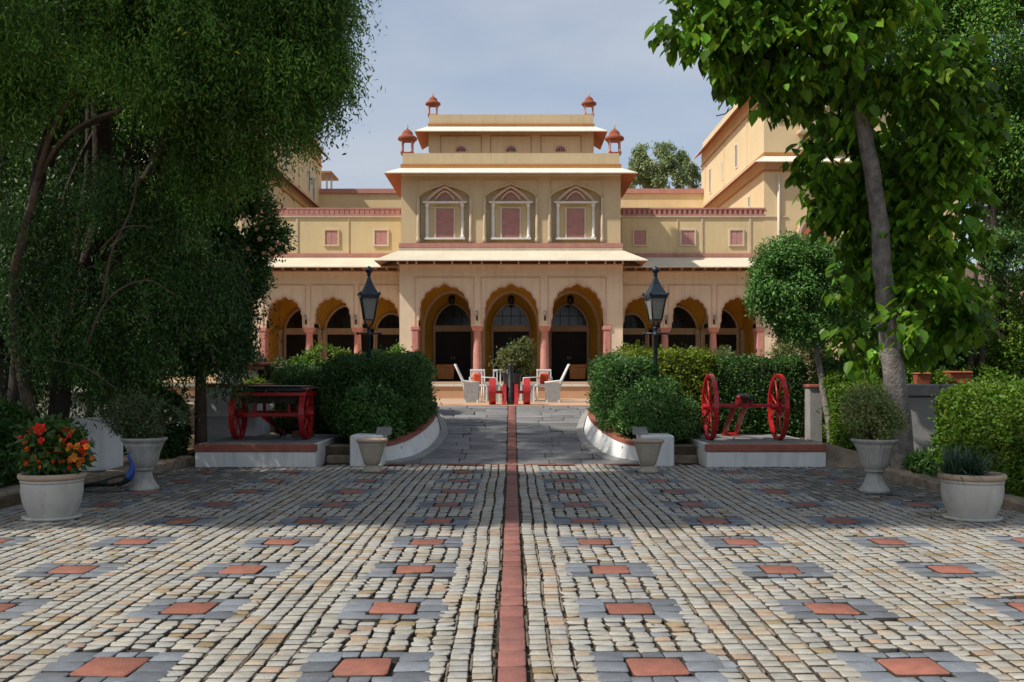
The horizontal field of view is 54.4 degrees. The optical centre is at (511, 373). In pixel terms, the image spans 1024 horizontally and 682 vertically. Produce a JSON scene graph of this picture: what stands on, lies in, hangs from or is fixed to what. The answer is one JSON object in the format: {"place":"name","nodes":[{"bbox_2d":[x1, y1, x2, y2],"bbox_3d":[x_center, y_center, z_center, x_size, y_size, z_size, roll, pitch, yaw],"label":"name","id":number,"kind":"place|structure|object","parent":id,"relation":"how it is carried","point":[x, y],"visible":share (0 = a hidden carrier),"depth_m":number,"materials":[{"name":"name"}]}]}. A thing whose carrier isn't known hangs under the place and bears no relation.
{"place":"outdoors","nodes":[
{"label":"outdoors","id":0,"kind":"place"},
{"bbox_2d":[46,387,104,417],"bbox_3d":[-8.950,0.880,20.300,1.000,1.240,0.800,0,0,0],"label":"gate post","id":1,"kind":"object","parent":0,"point":[77,404],"visible":0.03,"depth_m":20.00,"materials":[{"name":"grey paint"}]},
{"bbox_2d":[38,394,588,430],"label":"terrace","id":2,"kind":"structure","parent":0,"point":[461,400],"depth_m":27.88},
{"bbox_2d":[0,138,133,382],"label":"garden tree","id":3,"kind":"object","parent":2,"relation":"on","point":[30,170],"visible":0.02,"depth_m":21.37,"materials":[{"name":"green plant"}]},
{"bbox_2d":[209,352,272,379],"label":"dark shrub","id":4,"kind":"object","parent":2,"relation":"on","point":[262,360],"visible":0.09,"depth_m":22.64,"materials":[{"name":"green plant"}]},
{"bbox_2d":[259,354,294,405],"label":"yellow shrub","id":5,"kind":"object","parent":2,"relation":"on","point":[278,361],"visible":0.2,"depth_m":22.71,"materials":[{"name":"brown plant"}]},
{"bbox_2d":[288,340,342,375],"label":"yellow shrub","id":6,"kind":"object","parent":2,"relation":"on","point":[312,356],"visible":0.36,"depth_m":22.72,"materials":[{"name":"brown plant"}]},
{"bbox_2d":[328,346,349,360],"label":"yellow shrub","id":7,"kind":"object","parent":2,"relation":"on","point":[343,349],"visible":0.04,"depth_m":22.70,"materials":[{"name":"brown plant"}]},
{"bbox_2d":[386,339,412,365],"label":"yellow shrub","id":8,"kind":"object","parent":2,"relation":"on","point":[393,349],"visible":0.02,"depth_m":22.49,"materials":[{"name":"brown plant"}]},
{"bbox_2d":[454,364,479,401],"bbox_3d":[-1.237,0.246,27.294,0.680,1.048,0.672,0,0,0],"label":"wicker armchair","id":9,"kind":"object","parent":2,"relation":"on","point":[471,392],"visible":1,"depth_m":26.98,"materials":[{"name":"white wicker"}]},
{"bbox_2d":[469,369,484,399],"bbox_3d":[-1.020,0.316,29.309,0.471,0.911,0.432,0,0,0],"label":"garden chair","id":10,"kind":"object","parent":2,"relation":"on","point":[477,377],"visible":0.59,"depth_m":29.41,"materials":[{"name":"white metal"}]},
{"bbox_2d":[481,369,495,400],"bbox_3d":[-0.660,0.316,28.300,0.453,0.911,0.432,0,0,0],"label":"garden chair","id":11,"kind":"object","parent":2,"relation":"on","point":[483,385],"visible":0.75,"depth_m":28.10,"materials":[{"name":"white metal"}]},
{"bbox_2d":[493,369,507,385],"bbox_3d":[-0.350,0.316,29.609,0.471,0.911,0.432,0,0,0],"label":"garden chair","id":12,"kind":"object","parent":2,"relation":"on","point":[495,370],"visible":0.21,"depth_m":29.79,"materials":[{"name":"white metal"}]},
{"bbox_2d":[488,335,539,398],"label":"potted shrub","id":13,"kind":"object","parent":2,"relation":"on","point":[520,357],"visible":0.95,"depth_m":28.74,"materials":[{"name":"green plant"}]},
{"bbox_2d":[520,384,534,401],"bbox_3d":[0.420,0.522,27.250,0.400,0.495,0.400,0,0,0],"label":"glass table","id":14,"kind":"object","parent":2,"relation":"on","point":[531,393],"visible":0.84,"depth_m":27.10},
{"bbox_2d":[101,68,957,397],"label":"palace","id":15,"kind":"structure","parent":2,"relation":"on","point":[475,240],"depth_m":34.50,"materials":[{"name":"beige paint"}]},
{"bbox_2d":[284,308,321,361],"bbox_3d":[-7.883,-1.113,37.525,1.403,2.746,0.110,0,0,0],"label":"door","id":16,"kind":"structure","parent":15,"relation":"in","point":[296,336],"depth_m":37.51,"materials":[{"name":"brown glass"}]},
{"bbox_2d":[321,171,337,188],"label":"rooftop canopy","id":17,"kind":"object","parent":15,"relation":"on","point":[327,176],"visible":0.34,"depth_m":49.13,"materials":[{"name":"grey paint"}]},
{"bbox_2d":[324,229,338,245],"bbox_3d":[-6.255,-4.726,34.495,0.533,0.594,0.050,0,0,0],"label":"window","id":18,"kind":"structure","parent":15,"relation":"in","point":[327,232],"depth_m":34.49,"materials":[{"name":"pink wood"}]},
{"bbox_2d":[324,305,368,360],"bbox_3d":[-6.220,-1.169,37.525,1.704,2.859,0.110,0,0,0],"label":"door","id":19,"kind":"structure","parent":15,"relation":"in","point":[340,334],"depth_m":37.51,"materials":[{"name":"brown glass"}]},
{"bbox_2d":[373,229,388,245],"bbox_3d":[-4.540,-4.726,34.495,0.533,0.594,0.050,0,0,0],"label":"window","id":20,"kind":"structure","parent":15,"relation":"in","point":[380,236],"depth_m":34.49,"materials":[{"name":"pink wood"}]},
{"bbox_2d":[375,312,398,351],"bbox_3d":[-4.539,-1.028,37.525,1.215,2.576,0.110,0,0,0],"label":"door","id":21,"kind":"structure","parent":15,"relation":"in","point":[388,324],"depth_m":37.51,"materials":[{"name":"brown glass"}]},
{"bbox_2d":[416,185,472,242],"bbox_3d":[-2.238,-5.337,33.157,1.880,1.989,0.427,0,0,0],"label":"niche window","id":22,"kind":"structure","parent":15,"relation":"in","point":[444,213],"depth_m":33.21,"materials":[{"name":"beige paint"}]},
{"bbox_2d":[436,364,454,378],"bbox_3d":[-2.365,-0.080,35.586,0.640,0.516,0.472,0,0,0],"label":"wicker planter","id":23,"kind":"object","parent":15,"relation":"on","point":[445,371],"visible":0.86,"depth_m":35.39,"materials":[{"name":"brown wicker"}]},
{"bbox_2d":[433,303,472,380],"bbox_3d":[-2.229,-1.214,37.725,1.504,2.948,0.110,0,0,0],"label":"door","id":24,"kind":"structure","parent":15,"relation":"in","point":[454,332],"depth_m":37.72,"materials":[{"name":"black glass"}]},
{"bbox_2d":[482,185,538,242],"bbox_3d":[-0.041,-5.337,33.157,1.880,1.989,0.427,0,0,0],"label":"niche window","id":25,"kind":"structure","parent":15,"relation":"in","point":[509,216],"depth_m":33.21,"materials":[{"name":"beige paint"}]},
{"bbox_2d":[491,303,530,380],"bbox_3d":[-0.030,-1.214,37.725,1.504,2.948,0.110,0,0,0],"label":"door","id":26,"kind":"structure","parent":15,"relation":"in","point":[511,322],"depth_m":37.72,"materials":[{"name":"black glass"}]},
{"bbox_2d":[549,303,588,380],"bbox_3d":[2.163,-1.214,37.725,1.504,2.948,0.110,0,0,0],"label":"door","id":27,"kind":"structure","parent":15,"relation":"in","point":[569,330],"depth_m":37.72,"materials":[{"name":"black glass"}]},
{"bbox_2d":[548,185,603,242],"bbox_3d":[2.122,-5.337,33.157,1.880,1.989,0.427,0,0,0],"label":"niche window","id":28,"kind":"structure","parent":15,"relation":"in","point":[573,212],"depth_m":33.21,"materials":[{"name":"beige paint"}]},
{"bbox_2d":[569,364,586,378],"bbox_3d":[2.338,-0.080,35.580,0.622,0.516,0.461,0,0,0],"label":"wicker planter","id":29,"kind":"object","parent":15,"relation":"on","point":[577,371],"visible":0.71,"depth_m":35.39,"materials":[{"name":"brown wicker"}]},
{"bbox_2d":[623,312,646,349],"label":"door","id":30,"kind":"structure","parent":15,"relation":"in","point":[633,327],"depth_m":37.51,"materials":[{"name":"brown glass"}]},
{"bbox_2d":[632,229,647,245],"bbox_3d":[4.436,-4.726,34.495,0.516,0.594,0.050,0,0,0],"label":"window","id":31,"kind":"structure","parent":15,"relation":"in","point":[639,236],"depth_m":34.49,"materials":[{"name":"pink wood"}]},
{"bbox_2d":[653,305,698,349],"bbox_3d":[6.170,-1.169,37.525,1.704,2.859,0.110,0,0,0],"label":"door","id":32,"kind":"structure","parent":15,"relation":"in","point":[683,328],"depth_m":37.51,"materials":[{"name":"brown glass"}]},
{"bbox_2d":[680,229,695,245],"bbox_3d":[6.099,-4.726,34.495,0.551,0.594,0.050,0,0,0],"label":"window","id":33,"kind":"structure","parent":15,"relation":"in","point":[687,236],"depth_m":34.49,"materials":[{"name":"pink wood"}]},
{"bbox_2d":[701,308,738,355],"bbox_3d":[7.833,-1.113,37.525,1.403,2.746,0.110,0,0,0],"label":"door","id":34,"kind":"structure","parent":15,"relation":"in","point":[728,333],"depth_m":37.51,"materials":[{"name":"brown glass"}]},
{"bbox_2d":[729,229,743,245],"bbox_3d":[7.780,-4.726,34.495,0.533,0.594,0.050,0,0,0],"label":"window","id":35,"kind":"structure","parent":15,"relation":"in","point":[736,236],"depth_m":34.49,"materials":[{"name":"pink wood"}]},
{"bbox_2d":[523,369,537,400],"bbox_3d":[0.520,0.316,28.300,0.453,0.911,0.432,0,0,0],"label":"garden chair","id":36,"kind":"object","parent":2,"relation":"on","point":[537,383],"visible":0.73,"depth_m":28.10,"materials":[{"name":"white metal"}]},
{"bbox_2d":[536,369,551,399],"bbox_3d":[0.950,0.316,29.409,0.471,0.911,0.432,0,0,0],"label":"garden chair","id":37,"kind":"object","parent":2,"relation":"on","point":[543,377],"visible":0.51,"depth_m":29.52,"materials":[{"name":"white metal"}]},
{"bbox_2d":[544,364,569,401],"bbox_3d":[1.237,0.246,27.294,0.680,1.048,0.672,0,0,0],"label":"wicker armchair","id":38,"kind":"object","parent":2,"relation":"on","point":[552,392],"visible":1,"depth_m":26.98,"materials":[{"name":"white wicker"}]},
{"bbox_2d":[611,340,645,354],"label":"rose bush","id":39,"kind":"object","parent":2,"relation":"on","point":[627,347],"visible":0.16,"depth_m":22.89,"materials":[{"name":"green plant"}]},
{"bbox_2d":[689,345,736,364],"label":"rose bush","id":40,"kind":"object","parent":2,"relation":"on","point":[728,350],"visible":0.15,"depth_m":22.82,"materials":[{"name":"green plant"}]},
{"bbox_2d":[830,215,954,383],"bbox_3d":[9.608,-2.218,24.993,3.611,6.008,4.283,0,0,0],"label":"garden tree","id":41,"kind":"object","parent":2,"relation":"on","point":[869,331],"visible":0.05,"depth_m":24.01,"materials":[{"name":"green plant"}]},
{"bbox_2d":[950,262,1022,375],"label":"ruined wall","id":42,"kind":"structure","parent":2,"relation":"on","point":[969,273],"depth_m":23.25,"materials":[{"name":"stone"}]},
{"bbox_2d":[966,140,1023,292],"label":"garden tree","id":43,"kind":"object","parent":2,"relation":"on","point":[1016,261],"visible":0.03,"depth_m":26.36,"materials":[{"name":"green plant"}]},
{"bbox_2d":[486,384,499,401],"bbox_3d":[-0.520,0.522,27.250,0.400,0.495,0.400,0,0,0],"label":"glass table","id":44,"kind":"object","parent":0,"point":[497,395],"visible":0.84,"depth_m":27.10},
{"bbox_2d":[0,431,1022,508],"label":"planting bed","id":45,"kind":"object","parent":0,"point":[10,500],"visible":0.11,"depth_m":18.10,"materials":[{"name":"soil"}]},
{"bbox_2d":[0,392,42,486],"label":"shaded hedge","id":46,"kind":"object","parent":45,"relation":"on","point":[12,413],"visible":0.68,"depth_m":13.48,"materials":[{"name":"green plant"}]},
{"bbox_2d":[40,417,122,470],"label":"curved screen wall","id":47,"kind":"structure","parent":45,"relation":"on","point":[108,449],"depth_m":15.53,"materials":[{"name":"white paint"}]},
{"bbox_2d":[95,386,193,458],"bbox_3d":[-6.848,0.838,18.544,1.932,1.494,2.254,0,0,0],"label":"shaded hedge","id":48,"kind":"object","parent":45,"relation":"on","point":[178,440],"visible":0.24,"depth_m":18.20,"materials":[{"name":"green plant"}]},
{"bbox_2d":[0,0,386,469],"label":"weeping tree","id":49,"kind":"object","parent":45,"relation":"on","point":[211,86],"visible":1,"depth_m":13.70,"materials":[{"name":"green plant"}]},
{"bbox_2d":[206,383,274,441],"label":"wall pier","id":50,"kind":"structure","parent":45,"relation":"on","point":[217,427],"depth_m":19.40,"materials":[{"name":"white paint"}]},
{"bbox_2d":[215,362,269,382],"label":"shrub","id":51,"kind":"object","parent":45,"relation":"on","point":[258,366],"depth_m":21.92,"materials":[{"name":"grey"}]},
{"bbox_2d":[243,374,268,382],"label":"dark shrub","id":52,"kind":"object","parent":45,"relation":"on","point":[256,379],"visible":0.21,"depth_m":21.02,"materials":[{"name":"green plant"}]},
{"bbox_2d":[194,434,342,467],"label":"display plinth","id":53,"kind":"structure","parent":45,"relation":"on","point":[273,450],"depth_m":17.15,"materials":[{"name":"white paint"}]},
{"bbox_2d":[228,385,319,438],"bbox_3d":[-4.430,0.713,18.712,1.530,0.985,1.575,0,0,0],"label":"cart","id":54,"kind":"object","parent":53,"relation":"on","point":[298,396],"visible":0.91,"depth_m":18.30,"materials":[{"name":"red paint"}]},
{"bbox_2d":[326,444,349,463],"bbox_3d":[-3.090,1.460,18.250,0.500,0.320,0.700,0,0,0],"label":"stone step","id":55,"kind":"object","parent":45,"relation":"on","point":[337,459],"visible":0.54,"depth_m":17.90,"materials":[{"name":"beige stone"}]},
{"bbox_2d":[268,345,442,439],"bbox_3d":[-3.339,0.371,20.357,3.741,1.957,3.999,0,0,0],"label":"clipped hedge","id":56,"kind":"object","parent":45,"relation":"on","point":[333,378],"visible":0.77,"depth_m":18.91,"materials":[{"name":"green plant"}]},
{"bbox_2d":[356,266,381,401],"bbox_3d":[-2.715,-0.368,18.900,0.474,3.375,0.411,0,0,-14],"label":"street lamp","id":57,"kind":"object","parent":45,"relation":"on","point":[368,295],"visible":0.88,"depth_m":18.81,"materials":[{"name":"metal"}]},
{"bbox_2d":[334,376,405,439],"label":"jasmine bush","id":58,"kind":"object","parent":45,"relation":"on","point":[367,423],"visible":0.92,"depth_m":18.18,"materials":[{"name":"green plant"}]},
{"bbox_2d":[585,347,703,441],"bbox_3d":[2.572,0.384,20.245,2.084,1.852,3.671,0,0,0],"label":"clipped hedge","id":59,"kind":"object","parent":45,"relation":"on","point":[611,374],"visible":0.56,"depth_m":18.89,"materials":[{"name":"green plant"}]},
{"bbox_2d":[606,377,701,443],"bbox_3d":[2.616,0.660,18.328,1.608,1.239,1.460,0,0,-31],"label":"jasmine bush","id":60,"kind":"object","parent":45,"relation":"on","point":[638,412],"visible":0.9,"depth_m":18.14,"materials":[{"name":"green plant"}]},
{"bbox_2d":[642,266,668,392],"bbox_3d":[2.724,-0.368,18.900,0.474,3.375,0.411,0,0,-14],"label":"street lamp","id":61,"kind":"object","parent":45,"relation":"on","point":[655,296],"visible":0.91,"depth_m":18.82,"materials":[{"name":"metal"}]},
{"bbox_2d":[623,343,721,434],"bbox_3d":[3.277,0.345,21.286,2.225,2.048,2.410,0,0,0],"label":"lime hedge","id":62,"kind":"object","parent":45,"relation":"on","point":[677,363],"visible":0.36,"depth_m":20.38,"materials":[{"name":"green plant"}]},
{"bbox_2d":[674,444,697,463],"bbox_3d":[3.090,1.460,18.250,0.500,0.320,0.700,0,0,0],"label":"stone step","id":63,"kind":"object","parent":45,"relation":"on","point":[685,459],"visible":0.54,"depth_m":17.90,"materials":[{"name":"beige stone"}]},
{"bbox_2d":[696,349,812,436],"bbox_3d":[4.960,0.403,20.857,2.655,1.895,1.451,0,0,0],"label":"field hedge","id":64,"kind":"object","parent":45,"relation":"on","point":[734,375],"visible":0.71,"depth_m":20.43,"materials":[{"name":"green plant"}]},
{"bbox_2d":[683,434,826,467],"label":"display plinth","id":65,"kind":"structure","parent":45,"relation":"on","point":[752,450],"depth_m":17.15,"materials":[{"name":"white paint"}]},
{"bbox_2d":[701,374,789,439],"bbox_3d":[4.245,0.607,18.587,1.520,1.221,1.985,0,0,0],"label":"field gun","id":66,"kind":"object","parent":65,"relation":"on","point":[778,406],"visible":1,"depth_m":18.15,"materials":[{"name":"red paint"}]},
{"bbox_2d":[766,337,830,431],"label":"pale bush","id":67,"kind":"object","parent":45,"relation":"on","point":[810,361],"visible":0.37,"depth_m":21.66,"materials":[{"name":"green plant"}]},
{"bbox_2d":[741,227,871,441],"bbox_3d":[5.808,-0.623,19.298,2.730,4.471,2.184,0,0,0],"label":"round tree","id":68,"kind":"object","parent":45,"relation":"on","point":[791,293],"visible":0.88,"depth_m":18.91,"materials":[{"name":"green plant"}]},
{"bbox_2d":[803,384,822,441],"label":"mossy pier","id":69,"kind":"structure","parent":45,"relation":"on","point":[813,420],"depth_m":19.20,"materials":[{"name":"grey paint"}]},
{"bbox_2d":[814,349,882,382],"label":"garden shrub","id":70,"kind":"object","parent":45,"relation":"on","point":[835,363],"visible":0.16,"depth_m":19.56,"materials":[{"name":"green plant"}]},
{"bbox_2d":[804,366,912,450],"bbox_3d":[6.670,0.684,19.006,1.875,1.738,2.798,0,0,0],"label":"garden bush","id":71,"kind":"object","parent":45,"relation":"on","point":[837,431],"visible":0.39,"depth_m":18.45,"materials":[{"name":"green plant"}]},
{"bbox_2d":[907,384,956,451],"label":"retaining wall","id":72,"kind":"structure","parent":45,"relation":"on","point":[922,411],"depth_m":17.60,"materials":[{"name":"grey paint"}]},
{"bbox_2d":[913,372,931,383],"bbox_3d":[7.564,0.083,18.366,0.276,0.221,0.232,0,0,0],"label":"terracotta box","id":73,"kind":"object","parent":72,"relation":"on","point":[924,378],"visible":0.9,"depth_m":18.29,"materials":[{"name":"orange ceramic"}]},
{"bbox_2d":[944,371,972,383],"bbox_3d":[8.384,0.065,18.720,0.439,0.243,0.340,0,0,0],"label":"terracotta box","id":74,"kind":"object","parent":72,"relation":"on","point":[959,375],"visible":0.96,"depth_m":18.59,"materials":[{"name":"orange ceramic"}]},
{"bbox_2d":[844,0,1023,377],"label":"garden tree","id":75,"kind":"object","parent":45,"relation":"on","point":[990,20],"visible":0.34,"depth_m":19.08,"materials":[{"name":"green plant"}]},
{"bbox_2d":[905,356,1011,383],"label":"garden shrub","id":76,"kind":"object","parent":45,"relation":"on","point":[936,378],"visible":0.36,"depth_m":18.74,"materials":[{"name":"green plant"}]},
{"bbox_2d":[915,210,1023,383],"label":"leaning tree","id":77,"kind":"object","parent":45,"relation":"on","point":[993,263],"visible":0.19,"depth_m":18.93,"materials":[{"name":"green plant"}]},
{"bbox_2d":[934,269,1023,382],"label":"garden shrub","id":78,"kind":"object","parent":45,"relation":"on","point":[1013,341],"visible":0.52,"depth_m":19.14,"materials":[{"name":"green plant"}]},
{"bbox_2d":[0,463,1023,681],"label":"paving","id":79,"kind":"structure","parent":0,"point":[927,592],"depth_m":7.76,"materials":[{"name":"beige stone"}]},
{"bbox_2d":[17,470,86,521],"bbox_3d":[-5.103,1.347,11.050,0.704,0.506,0.704,0,0,0],"label":"planter pot","id":80,"kind":"object","parent":79,"relation":"on","point":[47,498],"visible":0.94,"depth_m":10.80,"materials":[{"name":"stone"}]},
{"bbox_2d":[9,412,96,474],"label":"flower plant","id":81,"kind":"object","parent":80,"relation":"in","point":[50,444],"visible":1,"depth_m":10.85,"materials":[{"name":"green plant"}]},
{"bbox_2d":[0,456,194,496],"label":"kerb","id":82,"kind":"structure","parent":79,"relation":"on","point":[170,464],"depth_m":15.19,"materials":[{"name":"beige stone"}]},
{"bbox_2d":[84,451,134,492],"bbox_3d":[-5.533,1.321,13.447,0.878,0.557,0.327,0,0,0],"label":"peacock","id":83,"kind":"object","parent":79,"relation":"on","point":[122,479],"visible":0.95,"depth_m":13.40},
{"bbox_2d":[120,436,167,491],"bbox_3d":[-5.083,1.238,13.750,0.624,0.725,0.624,0,0,0],"label":"stone urn","id":84,"kind":"object","parent":79,"relation":"on","point":[144,454],"visible":0.81,"depth_m":13.60,"materials":[{"name":"stone"}]},
{"bbox_2d":[76,389,199,438],"bbox_3d":[-5.160,0.597,13.749,1.645,0.806,0.783,0,0,0],"label":"urn bush","id":85,"kind":"object","parent":84,"relation":"in","point":[150,415],"visible":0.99,"depth_m":13.61,"materials":[{"name":"green plant"}]},
{"bbox_2d":[356,438,387,472],"bbox_3d":[-2.292,1.333,16.300,0.516,0.535,0.516,0,0,0],"label":"tapered pot","id":86,"kind":"object","parent":79,"relation":"on","point":[371,450],"visible":1,"depth_m":16.15,"materials":[{"name":"stone"}]},
{"bbox_2d":[5,466,1004,624],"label":"fallen leaves","id":87,"kind":"object","parent":79,"relation":"on","point":[441,542],"visible":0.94,"depth_m":8.33,"materials":[{"name":"brown plant"}]},
{"bbox_2d":[632,438,663,472],"bbox_3d":[2.213,1.333,16.200,0.516,0.535,0.516,0,0,0],"label":"tapered pot","id":88,"kind":"object","parent":79,"relation":"on","point":[648,450],"visible":1,"depth_m":16.05,"materials":[{"name":"stone"}]},
{"bbox_2d":[644,0,1015,469],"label":"broad leaved tree","id":89,"kind":"object","parent":79,"relation":"on","point":[752,51],"visible":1,"depth_m":15.05,"materials":[{"name":"green plant"}]},
{"bbox_2d":[807,439,863,468],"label":"rubble slope","id":90,"kind":"structure","parent":79,"relation":"on","point":[837,456],"depth_m":17.18,"materials":[{"name":"grey stone"}]},
{"bbox_2d":[850,437,898,493],"bbox_3d":[4.916,1.238,13.500,0.624,0.725,0.624,0,0,0],"label":"stone urn","id":91,"kind":"object","parent":79,"relation":"on","point":[874,456],"visible":0.99,"depth_m":13.35,"materials":[{"name":"stone"}]},
{"bbox_2d":[833,380,911,443],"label":"urn bush","id":92,"kind":"object","parent":91,"relation":"in","point":[865,415],"visible":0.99,"depth_m":13.35,"materials":[{"name":"green plant"}]},
{"bbox_2d":[899,426,950,476],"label":"ground fern","id":93,"kind":"object","parent":79,"relation":"on","point":[915,461],"visible":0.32,"depth_m":14.78,"materials":[{"name":"green plant"}]},
{"bbox_2d":[883,466,1023,513],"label":"kerb","id":94,"kind":"structure","parent":79,"relation":"on","point":[1013,503],"depth_m":13.96,"materials":[{"name":"beige stone"}]},
{"bbox_2d":[937,471,1007,522],"bbox_3d":[5.083,1.347,11.000,0.704,0.506,0.704,0,0,0],"label":"planter pot","id":95,"kind":"object","parent":79,"relation":"on","point":[977,499],"visible":0.94,"depth_m":10.75,"materials":[{"name":"stone"}]},
{"bbox_2d":[917,442,1005,487],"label":"spiky plant","id":96,"kind":"object","parent":95,"relation":"in","point":[957,465],"visible":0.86,"depth_m":10.90,"materials":[{"name":"green plant"}]},
{"bbox_2d":[928,374,1023,497],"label":"bright hedge","id":97,"kind":"object","parent":79,"relation":"on","point":[988,416],"visible":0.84,"depth_m":12.85,"materials":[{"name":"green plant"}]},
{"bbox_2d":[437,403,589,405],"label":"step","id":98,"kind":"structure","parent":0,"point":[519,404],"depth_m":24.74,"materials":[{"name":"stone"}]},
{"bbox_2d":[488,363,530,404],"bbox_3d":[-0.059,0.245,24.712,1.060,1.022,0.675,0,0,0],"label":"mortar gun","id":99,"kind":"object","parent":98,"relation":"on","point":[512,391],"visible":1,"depth_m":24.53,"materials":[{"name":"red paint"}]},
{"bbox_2d":[627,139,700,188],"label":"tree","id":100,"kind":"object","parent":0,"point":[683,169],"visible":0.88,"depth_m":61.06,"materials":[{"name":"green plant"}]},
{"bbox_2d":[312,0,1023,274],"label":"sky","id":101,"kind":"structure","parent":0,"point":[474,56],"materials":[{"name":"blue"}]},
{"label":"ground","id":102,"kind":"structure","parent":0,"visible":0},
{"bbox_2d":[97,172,298,456],"bbox_3d":[-5.944,-1.233,18.567,4.252,5.684,2.264,0,0,19],"label":"flowering tree","id":103,"kind":"object","parent":102,"relation":"on","point":[258,242],"visible":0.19,"depth_m":18.17,"materials":[{"name":"green plant"}]},
{"bbox_2d":[350,411,447,466],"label":"planter wall","id":104,"kind":"structure","parent":102,"relation":"on","point":[422,441],"depth_m":18.32,"materials":[{"name":"white paint"}]},
{"bbox_2d":[376,427,391,434],"bbox_3d":[-2.270,1.005,17.630,0.260,0.130,0.220,0,0,0],"label":"stone plaque","id":105,"kind":"object","parent":104,"relation":"on","point":[383,430],"visible":1,"depth_m":17.63,"materials":[{"name":"grey stone"}]},
{"bbox_2d":[390,406,635,463],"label":"ramp","id":106,"kind":"structure","parent":102,"relation":"on","point":[507,434],"depth_m":20.24,"materials":[{"name":"grey stone"}]},
{"bbox_2d":[576,404,673,466],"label":"planter wall","id":107,"kind":"structure","parent":102,"relation":"on","point":[593,438],"depth_m":18.31,"materials":[{"name":"white paint"}]},
{"bbox_2d":[632,427,647,434],"bbox_3d":[2.270,1.005,17.630,0.260,0.130,0.220,0,0,0],"label":"stone plaque","id":108,"kind":"object","parent":107,"relation":"on","point":[639,430],"visible":1,"depth_m":17.63,"materials":[{"name":"grey stone"}]}
]}

